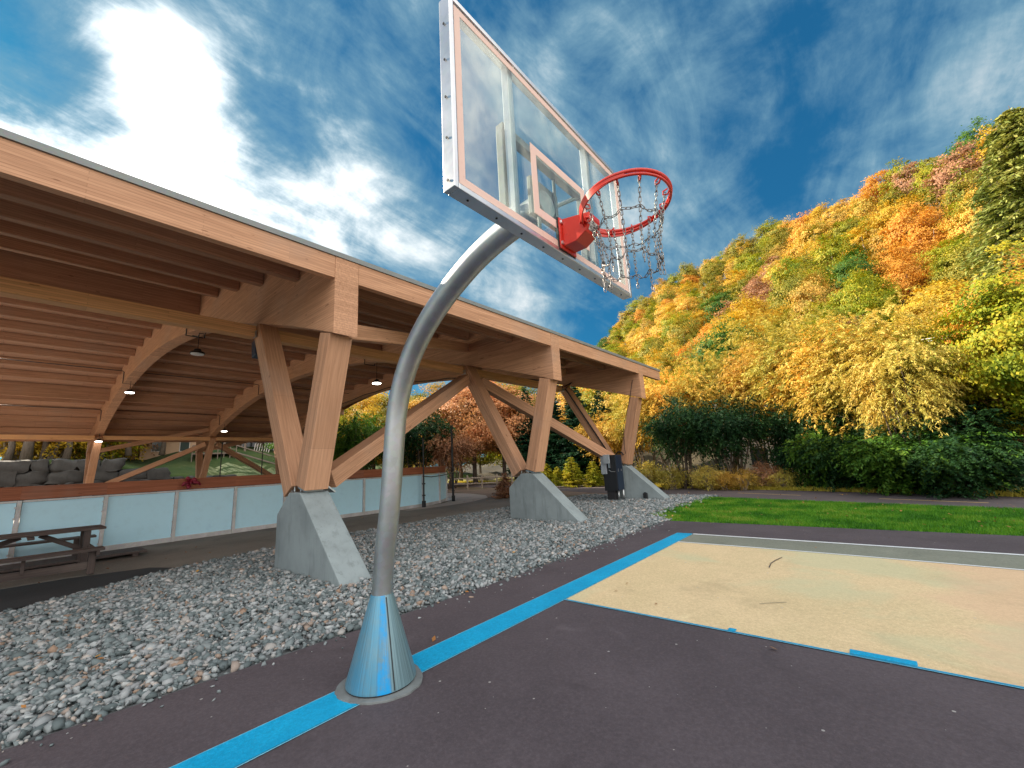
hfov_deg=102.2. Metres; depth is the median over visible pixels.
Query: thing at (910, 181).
hillside tree
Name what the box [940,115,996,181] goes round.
hillside tree
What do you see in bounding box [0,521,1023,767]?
court
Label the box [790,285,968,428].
ash tree
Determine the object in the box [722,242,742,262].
hillside tree
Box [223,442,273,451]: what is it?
deck house
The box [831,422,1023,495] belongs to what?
shrub
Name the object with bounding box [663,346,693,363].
hillside tree
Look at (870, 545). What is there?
sideline
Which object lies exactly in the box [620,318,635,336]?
hillside tree
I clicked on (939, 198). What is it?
hillside tree
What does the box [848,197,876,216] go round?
hillside tree
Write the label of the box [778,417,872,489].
shrub
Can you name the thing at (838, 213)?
hillside tree
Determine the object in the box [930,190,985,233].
hillside tree
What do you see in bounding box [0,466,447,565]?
rink boards
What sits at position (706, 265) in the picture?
hillside tree
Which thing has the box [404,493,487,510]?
concrete apron
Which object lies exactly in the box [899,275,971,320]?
hillside tree
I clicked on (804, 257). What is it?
hillside tree
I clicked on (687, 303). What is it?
hillside tree
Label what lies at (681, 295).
hillside tree
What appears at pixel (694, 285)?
hillside tree
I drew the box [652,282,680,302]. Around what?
hillside tree
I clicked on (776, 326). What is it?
hillside tree
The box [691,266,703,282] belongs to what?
hillside tree
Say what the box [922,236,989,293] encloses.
hillside tree
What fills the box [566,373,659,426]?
maple tree
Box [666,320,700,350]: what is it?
hillside tree
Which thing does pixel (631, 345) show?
hillside tree
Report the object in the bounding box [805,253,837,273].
hillside tree
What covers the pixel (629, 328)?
hillside tree
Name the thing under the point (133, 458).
shrub
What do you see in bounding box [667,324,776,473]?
ash tree
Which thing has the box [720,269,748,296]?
hillside tree
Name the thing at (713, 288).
hillside tree
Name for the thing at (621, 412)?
ash tree
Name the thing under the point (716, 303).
hillside tree
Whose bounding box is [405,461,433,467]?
hillside tree
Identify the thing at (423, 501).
net post
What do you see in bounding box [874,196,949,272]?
hillside tree
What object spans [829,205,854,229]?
hillside tree
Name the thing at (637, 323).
hillside tree
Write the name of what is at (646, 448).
maple tree
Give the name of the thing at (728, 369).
ash tree
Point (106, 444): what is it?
shrub
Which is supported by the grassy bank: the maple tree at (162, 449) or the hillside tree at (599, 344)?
the maple tree at (162, 449)
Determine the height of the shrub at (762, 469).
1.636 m
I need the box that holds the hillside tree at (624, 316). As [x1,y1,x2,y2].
[617,310,634,327]
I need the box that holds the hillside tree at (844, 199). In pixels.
[828,197,851,218]
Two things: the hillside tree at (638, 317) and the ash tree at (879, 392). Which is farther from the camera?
the hillside tree at (638, 317)
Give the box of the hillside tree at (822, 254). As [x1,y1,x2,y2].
[807,234,868,280]
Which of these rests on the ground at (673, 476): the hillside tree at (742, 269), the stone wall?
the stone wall
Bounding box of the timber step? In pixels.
[0,547,146,572]
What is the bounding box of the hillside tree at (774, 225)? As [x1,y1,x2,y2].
[758,217,785,242]
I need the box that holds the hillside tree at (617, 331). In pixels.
[608,328,627,341]
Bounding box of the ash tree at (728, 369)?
[699,336,809,476]
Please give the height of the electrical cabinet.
1.820 m
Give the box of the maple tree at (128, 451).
[125,442,131,455]
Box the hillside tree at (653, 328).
[649,321,672,347]
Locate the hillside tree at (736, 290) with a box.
[721,279,757,308]
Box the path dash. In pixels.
[880,498,984,502]
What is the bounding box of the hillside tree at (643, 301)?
[635,296,656,315]
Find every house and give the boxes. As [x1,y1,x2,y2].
[135,442,215,459]
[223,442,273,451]
[714,403,798,476]
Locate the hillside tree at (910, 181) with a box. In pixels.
[897,172,932,206]
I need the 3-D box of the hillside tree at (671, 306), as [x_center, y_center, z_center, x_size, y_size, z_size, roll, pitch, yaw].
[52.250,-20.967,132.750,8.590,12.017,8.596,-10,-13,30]
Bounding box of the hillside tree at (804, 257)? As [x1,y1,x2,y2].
[795,250,821,270]
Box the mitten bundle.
[181,476,200,488]
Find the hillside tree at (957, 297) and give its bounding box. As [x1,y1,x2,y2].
[879,277,970,335]
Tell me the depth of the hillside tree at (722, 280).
125.93 m
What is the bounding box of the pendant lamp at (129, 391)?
[124,383,134,393]
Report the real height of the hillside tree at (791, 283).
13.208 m
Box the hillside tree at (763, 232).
[750,223,777,249]
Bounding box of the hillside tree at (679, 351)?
[669,347,696,372]
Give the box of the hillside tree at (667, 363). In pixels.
[653,346,690,381]
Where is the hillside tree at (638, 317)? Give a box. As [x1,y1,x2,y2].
[631,309,647,326]
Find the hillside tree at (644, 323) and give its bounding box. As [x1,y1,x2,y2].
[639,317,656,335]
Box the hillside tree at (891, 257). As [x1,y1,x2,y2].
[866,242,938,303]
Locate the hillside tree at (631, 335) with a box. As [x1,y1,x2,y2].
[626,328,639,353]
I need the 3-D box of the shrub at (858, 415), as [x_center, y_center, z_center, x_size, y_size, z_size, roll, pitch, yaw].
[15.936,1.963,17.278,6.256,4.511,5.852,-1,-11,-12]
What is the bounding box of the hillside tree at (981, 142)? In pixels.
[970,120,995,171]
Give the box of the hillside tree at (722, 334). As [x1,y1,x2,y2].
[683,314,769,374]
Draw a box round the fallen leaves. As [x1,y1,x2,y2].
[21,490,1014,707]
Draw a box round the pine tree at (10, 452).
[3,441,15,460]
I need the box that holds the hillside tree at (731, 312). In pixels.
[713,301,747,331]
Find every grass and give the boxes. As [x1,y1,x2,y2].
[448,480,1023,496]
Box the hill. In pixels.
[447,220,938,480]
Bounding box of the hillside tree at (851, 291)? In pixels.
[828,266,900,325]
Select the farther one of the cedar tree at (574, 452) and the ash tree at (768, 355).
the cedar tree at (574, 452)
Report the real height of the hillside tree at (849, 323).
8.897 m
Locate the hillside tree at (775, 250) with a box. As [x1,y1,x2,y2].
[761,242,794,260]
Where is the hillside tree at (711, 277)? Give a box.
[698,270,714,291]
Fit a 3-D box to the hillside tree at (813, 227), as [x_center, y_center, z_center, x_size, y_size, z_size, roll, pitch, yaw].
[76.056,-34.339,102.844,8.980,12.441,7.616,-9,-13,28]
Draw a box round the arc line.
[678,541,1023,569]
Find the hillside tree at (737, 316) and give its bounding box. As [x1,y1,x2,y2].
[709,309,769,354]
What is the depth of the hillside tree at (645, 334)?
116.07 m
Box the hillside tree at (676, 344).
[658,338,683,357]
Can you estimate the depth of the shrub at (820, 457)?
15.34 m
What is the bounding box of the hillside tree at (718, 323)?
[696,313,727,352]
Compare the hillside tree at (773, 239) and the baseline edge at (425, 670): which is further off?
the hillside tree at (773, 239)
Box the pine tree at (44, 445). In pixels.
[38,442,48,459]
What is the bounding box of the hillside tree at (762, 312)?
[726,291,795,342]
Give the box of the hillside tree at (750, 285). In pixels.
[741,274,773,298]
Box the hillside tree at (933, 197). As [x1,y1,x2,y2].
[909,180,951,219]
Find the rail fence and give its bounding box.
[454,473,518,488]
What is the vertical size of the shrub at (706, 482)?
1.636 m
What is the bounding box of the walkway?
[0,498,509,588]
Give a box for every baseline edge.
[170,533,675,767]
[235,534,691,767]
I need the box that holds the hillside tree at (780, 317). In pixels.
[776,305,803,325]
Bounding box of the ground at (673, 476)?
[447,471,1022,494]
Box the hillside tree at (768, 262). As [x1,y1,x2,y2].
[756,255,784,285]
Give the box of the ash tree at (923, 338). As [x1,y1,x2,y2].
[847,325,1023,430]
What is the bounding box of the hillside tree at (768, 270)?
[758,251,805,295]
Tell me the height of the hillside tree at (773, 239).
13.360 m
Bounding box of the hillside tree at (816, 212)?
[805,201,832,224]
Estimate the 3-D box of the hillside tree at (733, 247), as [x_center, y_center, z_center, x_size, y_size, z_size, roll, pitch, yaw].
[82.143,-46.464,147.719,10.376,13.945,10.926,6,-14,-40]
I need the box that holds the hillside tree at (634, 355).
[626,351,643,360]
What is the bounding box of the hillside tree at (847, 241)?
[827,225,871,264]
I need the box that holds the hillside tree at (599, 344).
[597,339,609,347]
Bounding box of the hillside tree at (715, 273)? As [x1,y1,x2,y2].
[702,262,724,284]
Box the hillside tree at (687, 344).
[680,339,701,352]
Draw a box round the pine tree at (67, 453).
[62,442,72,459]
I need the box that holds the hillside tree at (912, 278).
[880,252,935,305]
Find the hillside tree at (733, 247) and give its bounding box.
[726,233,754,255]
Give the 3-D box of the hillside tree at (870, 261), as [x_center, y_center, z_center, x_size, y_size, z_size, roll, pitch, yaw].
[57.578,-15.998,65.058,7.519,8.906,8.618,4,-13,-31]
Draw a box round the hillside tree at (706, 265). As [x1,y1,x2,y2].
[698,258,721,277]
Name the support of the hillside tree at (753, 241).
on the hill
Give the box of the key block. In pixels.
[850,649,917,665]
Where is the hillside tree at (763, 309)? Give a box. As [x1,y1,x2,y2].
[744,295,785,335]
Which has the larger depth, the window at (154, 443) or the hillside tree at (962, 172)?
the hillside tree at (962, 172)
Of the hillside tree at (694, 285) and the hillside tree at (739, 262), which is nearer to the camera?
the hillside tree at (739, 262)
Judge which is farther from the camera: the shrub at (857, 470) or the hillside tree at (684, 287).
the hillside tree at (684, 287)
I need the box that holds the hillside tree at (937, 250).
[911,232,980,279]
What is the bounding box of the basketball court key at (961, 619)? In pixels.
[567,542,1023,686]
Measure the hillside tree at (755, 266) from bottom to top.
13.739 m
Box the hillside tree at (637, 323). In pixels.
[630,319,651,330]
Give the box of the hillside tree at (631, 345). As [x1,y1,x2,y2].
[623,333,650,355]
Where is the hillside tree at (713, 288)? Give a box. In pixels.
[695,278,729,309]
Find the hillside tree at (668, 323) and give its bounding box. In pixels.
[654,310,691,344]
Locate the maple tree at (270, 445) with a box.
[259,443,336,460]
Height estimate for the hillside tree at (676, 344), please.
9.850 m
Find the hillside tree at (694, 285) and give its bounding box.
[677,281,700,297]
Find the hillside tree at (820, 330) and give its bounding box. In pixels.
[763,313,858,356]
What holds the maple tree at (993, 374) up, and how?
on the ground at (673, 476)
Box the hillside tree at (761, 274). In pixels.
[749,267,771,293]
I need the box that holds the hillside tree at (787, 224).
[776,217,797,239]
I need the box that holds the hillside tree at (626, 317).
[618,309,634,329]
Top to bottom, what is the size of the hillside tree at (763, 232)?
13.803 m
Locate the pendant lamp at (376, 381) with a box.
[372,372,380,384]
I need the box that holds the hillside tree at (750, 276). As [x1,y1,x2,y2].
[737,272,760,296]
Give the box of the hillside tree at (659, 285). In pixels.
[652,278,671,294]
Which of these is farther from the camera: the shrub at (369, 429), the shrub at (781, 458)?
the shrub at (369, 429)
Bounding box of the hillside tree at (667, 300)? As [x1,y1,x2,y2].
[658,298,674,318]
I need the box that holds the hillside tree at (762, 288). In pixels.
[739,280,776,300]
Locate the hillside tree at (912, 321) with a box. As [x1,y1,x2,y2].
[878,306,942,333]
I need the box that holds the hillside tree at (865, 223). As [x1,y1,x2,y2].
[853,220,887,246]
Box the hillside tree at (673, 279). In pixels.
[665,271,681,290]
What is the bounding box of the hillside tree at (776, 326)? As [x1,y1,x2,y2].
[746,319,810,354]
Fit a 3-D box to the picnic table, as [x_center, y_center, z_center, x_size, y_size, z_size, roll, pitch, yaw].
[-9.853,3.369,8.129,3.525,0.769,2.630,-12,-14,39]
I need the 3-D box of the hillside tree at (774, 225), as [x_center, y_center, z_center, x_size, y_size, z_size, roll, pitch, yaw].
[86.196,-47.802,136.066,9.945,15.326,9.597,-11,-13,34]
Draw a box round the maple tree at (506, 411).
[458,380,536,479]
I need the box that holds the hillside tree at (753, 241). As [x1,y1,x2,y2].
[743,236,762,256]
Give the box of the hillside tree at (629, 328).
[620,321,636,341]
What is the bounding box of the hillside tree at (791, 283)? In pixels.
[765,266,836,318]
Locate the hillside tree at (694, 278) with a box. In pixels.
[680,274,701,288]
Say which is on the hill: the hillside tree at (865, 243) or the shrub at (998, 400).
the hillside tree at (865, 243)
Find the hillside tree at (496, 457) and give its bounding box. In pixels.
[480,451,501,465]
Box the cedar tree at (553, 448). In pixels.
[530,394,568,474]
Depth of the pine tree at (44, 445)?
36.76 m
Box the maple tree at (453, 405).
[424,381,516,484]
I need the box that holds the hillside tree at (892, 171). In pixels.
[871,156,926,197]
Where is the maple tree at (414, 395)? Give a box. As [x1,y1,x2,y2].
[371,386,435,465]
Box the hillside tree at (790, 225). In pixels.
[780,215,804,241]
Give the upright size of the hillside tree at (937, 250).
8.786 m
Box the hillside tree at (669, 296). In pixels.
[655,289,675,307]
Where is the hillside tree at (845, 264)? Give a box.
[824,257,863,282]
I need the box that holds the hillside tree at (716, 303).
[695,285,738,324]
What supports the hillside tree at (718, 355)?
on the hill
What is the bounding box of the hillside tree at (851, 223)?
[828,219,869,243]
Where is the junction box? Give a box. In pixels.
[643,492,647,498]
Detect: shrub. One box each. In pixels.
[0,441,57,460]
[2,441,110,459]
[16,442,80,458]
[58,442,142,459]
[71,449,115,459]
[73,442,151,460]
[114,443,165,459]
[333,405,384,479]
[378,408,463,482]
[410,423,484,488]
[573,410,646,465]
[633,458,666,486]
[637,392,744,488]
[651,463,690,489]
[671,392,789,477]
[684,462,735,490]
[709,470,736,489]
[721,467,762,490]
[740,459,787,486]
[760,397,858,484]
[760,423,845,486]
[763,466,803,487]
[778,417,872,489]
[784,397,866,436]
[789,419,925,491]
[816,423,961,495]
[827,403,949,435]
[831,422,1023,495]
[861,392,1023,455]
[877,423,1023,500]
[943,386,1023,479]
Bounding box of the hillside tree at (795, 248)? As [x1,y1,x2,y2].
[779,229,813,258]
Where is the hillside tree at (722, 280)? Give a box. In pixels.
[714,276,728,290]
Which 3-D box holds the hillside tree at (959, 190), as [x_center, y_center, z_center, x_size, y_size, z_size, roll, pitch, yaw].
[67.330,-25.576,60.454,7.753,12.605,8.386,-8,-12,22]
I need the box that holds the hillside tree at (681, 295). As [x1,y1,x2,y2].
[673,293,694,313]
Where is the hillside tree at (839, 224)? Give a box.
[824,215,871,236]
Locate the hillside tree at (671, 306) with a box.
[661,301,683,317]
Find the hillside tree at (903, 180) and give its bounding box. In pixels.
[887,160,923,201]
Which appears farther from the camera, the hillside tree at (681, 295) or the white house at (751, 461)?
the hillside tree at (681, 295)
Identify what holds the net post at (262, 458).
on the bare earth
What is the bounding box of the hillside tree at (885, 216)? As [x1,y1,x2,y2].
[870,191,937,237]
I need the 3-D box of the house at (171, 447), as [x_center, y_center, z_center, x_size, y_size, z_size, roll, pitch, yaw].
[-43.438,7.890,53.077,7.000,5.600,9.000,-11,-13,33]
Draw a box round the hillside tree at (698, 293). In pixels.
[680,288,703,313]
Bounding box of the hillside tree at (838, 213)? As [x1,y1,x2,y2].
[826,202,862,227]
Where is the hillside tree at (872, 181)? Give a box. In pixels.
[855,169,907,209]
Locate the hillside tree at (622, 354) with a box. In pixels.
[611,349,627,356]
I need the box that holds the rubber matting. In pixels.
[0,568,169,611]
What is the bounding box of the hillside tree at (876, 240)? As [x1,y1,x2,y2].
[865,228,908,260]
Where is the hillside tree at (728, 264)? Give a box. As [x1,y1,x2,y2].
[722,256,739,277]
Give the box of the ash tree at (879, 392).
[825,329,980,484]
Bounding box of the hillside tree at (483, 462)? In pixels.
[462,452,501,473]
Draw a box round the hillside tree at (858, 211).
[844,190,880,221]
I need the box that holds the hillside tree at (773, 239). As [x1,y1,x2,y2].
[758,228,792,259]
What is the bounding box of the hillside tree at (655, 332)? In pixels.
[651,320,670,349]
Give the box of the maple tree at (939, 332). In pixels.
[909,322,966,347]
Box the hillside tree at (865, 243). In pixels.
[837,212,887,259]
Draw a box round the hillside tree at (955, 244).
[924,233,983,280]
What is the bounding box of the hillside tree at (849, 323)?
[819,313,877,343]
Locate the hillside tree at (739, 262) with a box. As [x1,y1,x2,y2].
[732,252,762,273]
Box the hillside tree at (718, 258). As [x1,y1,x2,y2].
[715,251,726,277]
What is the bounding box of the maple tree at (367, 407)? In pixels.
[338,391,388,468]
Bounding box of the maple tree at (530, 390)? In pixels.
[487,382,536,478]
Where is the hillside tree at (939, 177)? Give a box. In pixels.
[917,135,988,202]
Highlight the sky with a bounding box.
[0,0,1023,467]
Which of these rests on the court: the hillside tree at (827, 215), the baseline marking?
the baseline marking
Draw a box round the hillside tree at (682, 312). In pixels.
[675,309,690,337]
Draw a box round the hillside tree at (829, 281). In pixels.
[812,274,842,301]
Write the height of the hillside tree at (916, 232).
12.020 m
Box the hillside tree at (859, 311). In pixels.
[840,287,903,335]
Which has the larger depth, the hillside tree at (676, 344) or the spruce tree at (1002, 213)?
the hillside tree at (676, 344)
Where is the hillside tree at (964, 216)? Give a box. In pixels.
[932,183,991,240]
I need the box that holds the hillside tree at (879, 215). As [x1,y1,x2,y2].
[866,209,895,243]
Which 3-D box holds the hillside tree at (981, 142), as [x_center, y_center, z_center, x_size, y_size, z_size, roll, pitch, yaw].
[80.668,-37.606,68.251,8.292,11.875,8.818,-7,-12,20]
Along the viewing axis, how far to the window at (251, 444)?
57.30 m
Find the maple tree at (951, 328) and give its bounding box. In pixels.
[922,301,967,346]
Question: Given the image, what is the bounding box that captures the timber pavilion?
[0,128,669,586]
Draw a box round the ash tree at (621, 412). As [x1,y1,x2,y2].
[598,367,675,482]
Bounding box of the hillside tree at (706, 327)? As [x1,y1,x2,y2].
[692,322,715,351]
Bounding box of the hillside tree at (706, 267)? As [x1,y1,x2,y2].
[701,258,724,281]
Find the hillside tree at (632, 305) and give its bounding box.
[624,295,643,318]
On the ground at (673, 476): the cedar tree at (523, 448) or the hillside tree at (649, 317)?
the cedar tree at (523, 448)
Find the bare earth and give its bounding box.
[14,487,606,519]
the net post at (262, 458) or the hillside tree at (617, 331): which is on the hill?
the hillside tree at (617, 331)
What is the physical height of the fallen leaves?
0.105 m
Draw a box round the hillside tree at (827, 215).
[819,200,847,229]
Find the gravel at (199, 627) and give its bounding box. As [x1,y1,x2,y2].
[0,493,721,766]
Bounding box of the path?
[447,483,1023,508]
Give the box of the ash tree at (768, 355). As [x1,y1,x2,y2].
[720,295,869,434]
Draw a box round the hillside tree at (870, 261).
[855,255,896,288]
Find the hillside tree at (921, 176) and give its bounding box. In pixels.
[908,159,951,213]
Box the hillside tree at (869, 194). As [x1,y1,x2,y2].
[845,182,890,214]
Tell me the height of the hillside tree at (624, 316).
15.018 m
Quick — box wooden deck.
[191,445,274,463]
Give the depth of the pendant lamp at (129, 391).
21.78 m
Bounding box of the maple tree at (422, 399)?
[407,381,470,457]
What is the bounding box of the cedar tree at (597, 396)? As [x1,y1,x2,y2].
[586,391,615,477]
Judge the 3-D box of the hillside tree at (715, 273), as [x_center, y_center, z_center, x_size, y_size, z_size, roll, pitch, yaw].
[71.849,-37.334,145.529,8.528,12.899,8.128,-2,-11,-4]
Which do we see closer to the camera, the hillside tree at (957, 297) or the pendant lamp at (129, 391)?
the pendant lamp at (129, 391)
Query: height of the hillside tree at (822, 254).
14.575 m
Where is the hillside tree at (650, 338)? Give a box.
[636,336,663,361]
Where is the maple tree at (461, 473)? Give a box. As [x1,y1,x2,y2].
[459,387,483,480]
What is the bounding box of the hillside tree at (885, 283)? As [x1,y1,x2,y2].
[833,266,906,320]
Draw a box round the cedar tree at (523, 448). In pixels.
[506,387,532,478]
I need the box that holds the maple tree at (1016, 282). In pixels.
[927,246,1023,404]
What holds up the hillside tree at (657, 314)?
on the hill
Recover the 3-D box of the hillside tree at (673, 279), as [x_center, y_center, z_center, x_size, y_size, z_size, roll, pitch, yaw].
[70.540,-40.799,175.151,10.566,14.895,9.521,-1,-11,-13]
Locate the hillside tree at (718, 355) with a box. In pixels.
[703,347,733,394]
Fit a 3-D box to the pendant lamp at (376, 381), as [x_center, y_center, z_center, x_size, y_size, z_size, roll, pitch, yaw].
[-6.066,-0.484,18.530,0.420,0.970,0.420,-12,-14,39]
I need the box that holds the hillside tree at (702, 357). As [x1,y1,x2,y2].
[681,343,709,366]
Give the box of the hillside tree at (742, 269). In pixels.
[732,262,753,282]
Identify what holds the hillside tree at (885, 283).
on the hill
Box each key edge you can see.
[565,599,1023,688]
[567,599,1023,687]
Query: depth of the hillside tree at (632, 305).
187.31 m
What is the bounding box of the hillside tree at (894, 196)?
[873,187,916,217]
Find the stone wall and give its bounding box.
[0,458,273,513]
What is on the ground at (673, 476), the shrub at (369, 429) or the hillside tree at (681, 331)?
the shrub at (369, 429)
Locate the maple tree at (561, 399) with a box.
[555,384,590,426]
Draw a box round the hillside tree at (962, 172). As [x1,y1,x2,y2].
[945,147,980,183]
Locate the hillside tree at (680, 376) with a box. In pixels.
[665,366,696,397]
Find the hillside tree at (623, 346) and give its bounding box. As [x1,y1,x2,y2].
[618,342,628,355]
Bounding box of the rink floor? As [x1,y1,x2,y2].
[7,498,451,561]
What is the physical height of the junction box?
0.270 m
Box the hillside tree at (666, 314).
[658,306,685,320]
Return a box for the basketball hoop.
[335,0,672,704]
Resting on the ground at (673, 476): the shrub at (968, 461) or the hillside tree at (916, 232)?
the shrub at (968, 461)
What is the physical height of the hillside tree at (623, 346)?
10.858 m
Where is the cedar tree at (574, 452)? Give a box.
[552,386,600,478]
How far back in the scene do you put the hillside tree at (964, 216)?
54.46 m
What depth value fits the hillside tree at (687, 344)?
84.52 m
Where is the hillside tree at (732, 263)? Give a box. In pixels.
[724,258,743,279]
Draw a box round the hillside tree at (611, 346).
[602,340,627,353]
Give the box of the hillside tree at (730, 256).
[720,251,738,274]
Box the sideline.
[698,534,1023,554]
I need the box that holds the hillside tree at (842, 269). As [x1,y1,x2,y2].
[825,244,882,293]
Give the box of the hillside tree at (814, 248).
[800,234,831,263]
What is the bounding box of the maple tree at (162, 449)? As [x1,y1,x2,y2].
[158,442,165,454]
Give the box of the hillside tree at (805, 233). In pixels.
[788,216,837,258]
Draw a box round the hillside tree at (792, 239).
[785,223,812,255]
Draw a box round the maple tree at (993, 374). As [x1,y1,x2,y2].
[922,230,1023,447]
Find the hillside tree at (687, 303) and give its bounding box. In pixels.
[671,296,702,317]
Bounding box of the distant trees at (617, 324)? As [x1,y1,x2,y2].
[596,320,623,347]
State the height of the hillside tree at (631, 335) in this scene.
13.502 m
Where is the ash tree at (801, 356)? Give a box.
[751,314,907,439]
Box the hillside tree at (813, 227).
[795,220,834,255]
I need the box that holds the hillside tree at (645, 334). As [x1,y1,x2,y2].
[631,325,660,351]
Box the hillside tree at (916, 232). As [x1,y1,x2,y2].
[892,203,961,262]
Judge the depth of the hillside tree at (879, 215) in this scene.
86.71 m
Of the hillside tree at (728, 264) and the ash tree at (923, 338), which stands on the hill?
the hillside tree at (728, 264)
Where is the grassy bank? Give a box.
[33,443,477,478]
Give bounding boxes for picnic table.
[0,524,106,582]
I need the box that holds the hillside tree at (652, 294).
[645,292,657,309]
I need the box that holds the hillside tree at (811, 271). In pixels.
[793,262,835,291]
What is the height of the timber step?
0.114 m
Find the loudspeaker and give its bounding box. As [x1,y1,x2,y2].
[252,340,257,358]
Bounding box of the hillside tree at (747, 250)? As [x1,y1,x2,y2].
[740,243,769,268]
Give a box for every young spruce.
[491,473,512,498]
[542,463,559,485]
[551,468,564,485]
[557,456,585,487]
[582,461,604,486]
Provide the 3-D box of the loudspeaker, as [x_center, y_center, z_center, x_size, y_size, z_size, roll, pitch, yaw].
[-6.152,-0.858,10.110,0.457,0.457,0.280,-12,-14,39]
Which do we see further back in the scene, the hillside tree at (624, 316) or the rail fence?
the hillside tree at (624, 316)
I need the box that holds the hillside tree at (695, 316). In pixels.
[689,306,713,335]
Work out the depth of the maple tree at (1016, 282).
16.12 m
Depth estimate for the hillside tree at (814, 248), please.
94.72 m
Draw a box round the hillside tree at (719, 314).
[711,299,741,324]
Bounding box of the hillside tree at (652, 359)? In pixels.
[644,346,686,375]
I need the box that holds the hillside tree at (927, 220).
[905,205,948,239]
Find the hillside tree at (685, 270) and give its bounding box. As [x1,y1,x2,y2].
[677,264,697,283]
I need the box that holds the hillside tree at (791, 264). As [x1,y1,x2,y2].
[765,253,813,293]
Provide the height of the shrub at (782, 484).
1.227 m
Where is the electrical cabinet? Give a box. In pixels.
[600,455,624,499]
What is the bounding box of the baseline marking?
[171,533,691,767]
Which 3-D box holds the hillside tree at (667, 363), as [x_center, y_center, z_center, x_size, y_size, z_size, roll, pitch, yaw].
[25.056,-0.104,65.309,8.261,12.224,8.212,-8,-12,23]
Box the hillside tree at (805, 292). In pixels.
[784,265,842,322]
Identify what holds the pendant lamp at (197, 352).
hanging from the timber pavilion
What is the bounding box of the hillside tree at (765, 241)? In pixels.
[755,236,777,254]
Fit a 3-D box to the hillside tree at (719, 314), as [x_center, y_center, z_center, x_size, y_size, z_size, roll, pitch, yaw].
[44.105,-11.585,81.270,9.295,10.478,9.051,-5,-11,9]
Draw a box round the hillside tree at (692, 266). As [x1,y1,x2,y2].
[677,262,697,283]
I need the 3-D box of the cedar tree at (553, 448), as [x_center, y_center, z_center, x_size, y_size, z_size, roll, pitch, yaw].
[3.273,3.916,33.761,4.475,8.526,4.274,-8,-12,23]
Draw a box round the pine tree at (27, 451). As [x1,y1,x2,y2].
[19,441,34,459]
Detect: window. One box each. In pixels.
[151,442,161,451]
[179,442,189,451]
[242,442,256,446]
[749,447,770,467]
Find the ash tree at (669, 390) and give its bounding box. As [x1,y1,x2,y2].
[608,366,720,479]
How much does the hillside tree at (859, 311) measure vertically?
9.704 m
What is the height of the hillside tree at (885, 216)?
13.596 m
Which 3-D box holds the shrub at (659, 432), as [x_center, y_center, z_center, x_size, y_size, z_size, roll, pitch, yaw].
[8.844,2.852,20.935,4.877,4.963,5.213,-4,-11,5]
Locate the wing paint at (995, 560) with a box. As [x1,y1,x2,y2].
[680,534,1023,568]
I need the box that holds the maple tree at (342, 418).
[333,400,372,460]
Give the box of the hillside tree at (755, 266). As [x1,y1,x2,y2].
[743,250,769,276]
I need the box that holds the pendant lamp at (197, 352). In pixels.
[190,333,205,355]
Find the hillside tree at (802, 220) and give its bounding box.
[788,209,824,229]
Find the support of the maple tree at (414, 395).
on the ground at (673, 476)
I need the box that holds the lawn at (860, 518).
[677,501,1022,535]
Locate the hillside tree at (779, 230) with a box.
[766,223,794,248]
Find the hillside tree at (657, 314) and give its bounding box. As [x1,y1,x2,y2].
[652,301,673,320]
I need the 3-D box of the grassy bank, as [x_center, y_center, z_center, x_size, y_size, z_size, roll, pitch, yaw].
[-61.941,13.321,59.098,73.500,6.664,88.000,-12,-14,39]
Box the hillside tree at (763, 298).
[752,291,771,307]
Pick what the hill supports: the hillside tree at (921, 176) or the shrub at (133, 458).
the hillside tree at (921, 176)
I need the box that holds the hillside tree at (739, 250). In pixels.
[736,238,755,255]
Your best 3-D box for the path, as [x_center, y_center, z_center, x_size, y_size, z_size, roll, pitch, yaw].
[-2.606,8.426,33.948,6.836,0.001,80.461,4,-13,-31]
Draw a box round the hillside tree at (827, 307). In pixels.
[793,298,857,329]
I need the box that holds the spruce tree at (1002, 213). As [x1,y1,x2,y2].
[955,106,1023,459]
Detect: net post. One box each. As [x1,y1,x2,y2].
[218,442,223,487]
[261,443,263,474]
[422,438,425,506]
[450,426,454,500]
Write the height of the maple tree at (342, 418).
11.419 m
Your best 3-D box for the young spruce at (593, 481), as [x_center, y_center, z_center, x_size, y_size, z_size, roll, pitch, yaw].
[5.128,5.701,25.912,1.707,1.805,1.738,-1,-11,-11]
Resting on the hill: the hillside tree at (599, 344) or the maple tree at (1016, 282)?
the hillside tree at (599, 344)
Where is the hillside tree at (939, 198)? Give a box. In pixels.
[938,178,981,207]
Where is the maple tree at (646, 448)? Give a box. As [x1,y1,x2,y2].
[586,362,679,466]
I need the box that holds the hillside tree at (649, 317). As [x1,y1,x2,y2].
[639,314,656,326]
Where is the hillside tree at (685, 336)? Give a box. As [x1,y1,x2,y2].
[665,315,700,351]
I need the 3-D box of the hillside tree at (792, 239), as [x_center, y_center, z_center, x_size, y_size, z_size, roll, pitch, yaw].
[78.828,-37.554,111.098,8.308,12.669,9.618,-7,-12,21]
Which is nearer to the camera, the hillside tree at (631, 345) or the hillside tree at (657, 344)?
the hillside tree at (657, 344)
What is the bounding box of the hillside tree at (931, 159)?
[912,156,944,188]
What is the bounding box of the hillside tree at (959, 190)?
[937,169,988,223]
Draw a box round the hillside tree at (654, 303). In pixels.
[643,300,659,320]
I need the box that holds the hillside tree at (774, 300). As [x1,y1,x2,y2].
[764,289,794,311]
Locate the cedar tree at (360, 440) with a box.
[343,420,376,478]
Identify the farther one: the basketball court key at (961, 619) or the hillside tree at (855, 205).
the hillside tree at (855, 205)
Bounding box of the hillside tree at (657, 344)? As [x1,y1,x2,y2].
[634,337,667,362]
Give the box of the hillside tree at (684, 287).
[678,280,694,292]
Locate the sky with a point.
(319, 122)

